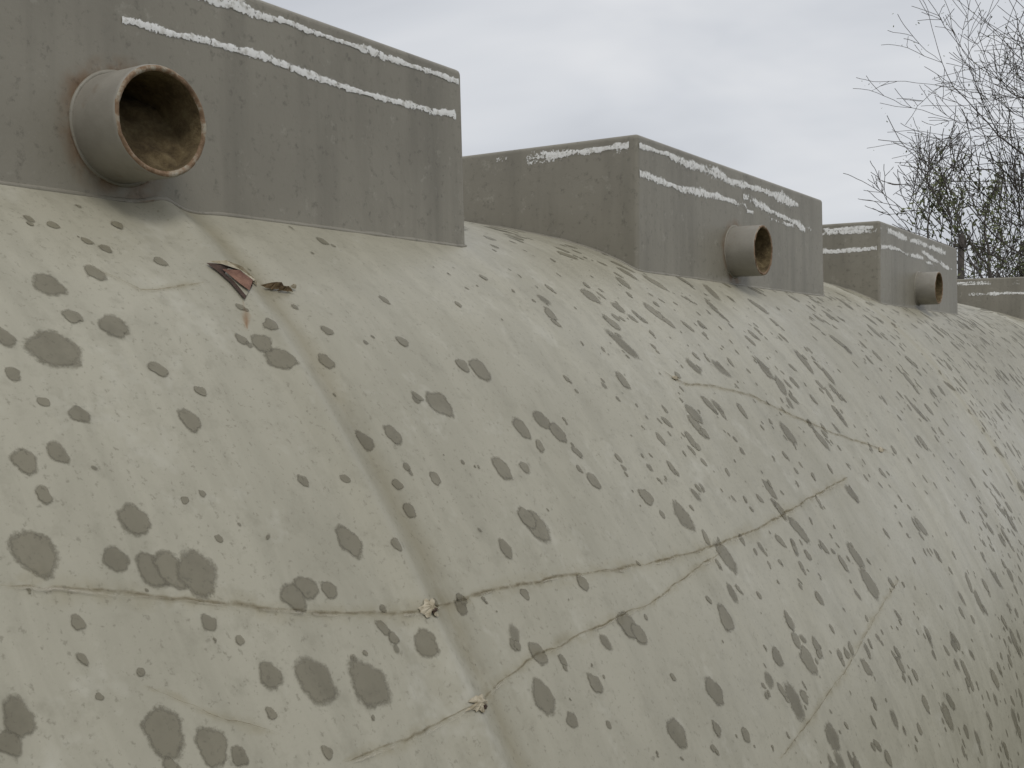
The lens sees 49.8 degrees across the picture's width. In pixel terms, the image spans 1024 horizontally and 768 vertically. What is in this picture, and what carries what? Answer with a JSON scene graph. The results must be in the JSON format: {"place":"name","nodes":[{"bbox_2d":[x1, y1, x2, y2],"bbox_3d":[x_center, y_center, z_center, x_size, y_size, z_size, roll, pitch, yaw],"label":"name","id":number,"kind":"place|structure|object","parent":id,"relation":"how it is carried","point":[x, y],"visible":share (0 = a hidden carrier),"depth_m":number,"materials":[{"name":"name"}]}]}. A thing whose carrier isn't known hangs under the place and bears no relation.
{"place":"outdoors","nodes":[
{"label":"outdoors","id":0,"kind":"place"},
{"bbox_2d":[262,0,1023,278],"label":"sky","id":1,"kind":"structure","parent":0,"point":[762,89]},
{"bbox_3d":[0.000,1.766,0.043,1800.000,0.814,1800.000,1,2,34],"label":"ground","id":2,"kind":"structure","parent":0,"visible":0},
{"bbox_2d":[0,185,1023,767],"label":"vault","id":3,"kind":"object","parent":2,"relation":"on","point":[276,495],"visible":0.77,"depth_m":1.20,"materials":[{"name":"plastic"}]},
{"bbox_2d":[0,0,466,246],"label":"hatch box","id":4,"kind":"object","parent":3,"relation":"on","point":[261,110],"visible":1,"depth_m":1.29,"materials":[{"name":"concrete"}]},
{"bbox_2d":[462,135,824,295],"bbox_3d":[0.064,-0.298,2.918,1.319,0.412,1.116,1,2,34],"label":"hatch box","id":5,"kind":"object","parent":3,"relation":"on","point":[640,203],"visible":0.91,"depth_m":2.30,"materials":[{"name":"concrete"}]},
{"bbox_2d":[822,221,957,314],"bbox_3d":[0.982,-0.331,4.273,1.319,0.412,1.101,1,2,34],"label":"hatch box","id":6,"kind":"object","parent":3,"relation":"on","point":[882,263],"visible":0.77,"depth_m":3.60,"materials":[{"name":"concrete"}]},
{"bbox_2d":[957,277,1023,319],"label":"hatch box","id":7,"kind":"object","parent":3,"relation":"on","point":[1004,295],"visible":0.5,"depth_m":6.03,"materials":[{"name":"concrete"}]},
{"bbox_2d":[843,126,1023,278],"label":"bare tree","id":8,"kind":"object","parent":2,"relation":"on","point":[936,186],"visible":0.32,"depth_m":45.44,"materials":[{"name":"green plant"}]},
{"bbox_2d":[853,0,1023,187],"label":"bare tree","id":9,"kind":"object","parent":2,"relation":"on","point":[1014,67],"visible":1,"depth_m":16.46,"materials":[{"name":"brown plant"}]},
{"bbox_2d":[878,96,1023,278],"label":"bare tree","id":10,"kind":"object","parent":2,"relation":"on","point":[1001,169],"visible":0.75,"depth_m":19.14,"materials":[{"name":"brown plant"}]},
{"bbox_2d":[896,148,1023,278],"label":"leafing tree","id":11,"kind":"object","parent":2,"relation":"on","point":[957,218],"visible":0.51,"depth_m":34.94,"materials":[{"name":"green plant"}]},
{"bbox_2d":[953,233,967,278],"bbox_3d":[10.077,-1.029,24.930,0.423,4.730,0.188,-1,2,-38],"label":"utility pole","id":12,"kind":"object","parent":2,"relation":"on","point":[962,253],"visible":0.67,"depth_m":24.88,"materials":[{"name":"grey wood"}]},
{"bbox_2d":[957,240,1022,278],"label":"leafing tree","id":13,"kind":"object","parent":2,"relation":"on","point":[1013,269],"visible":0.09,"depth_m":21.88,"materials":[{"name":"green plant"}]}
]}

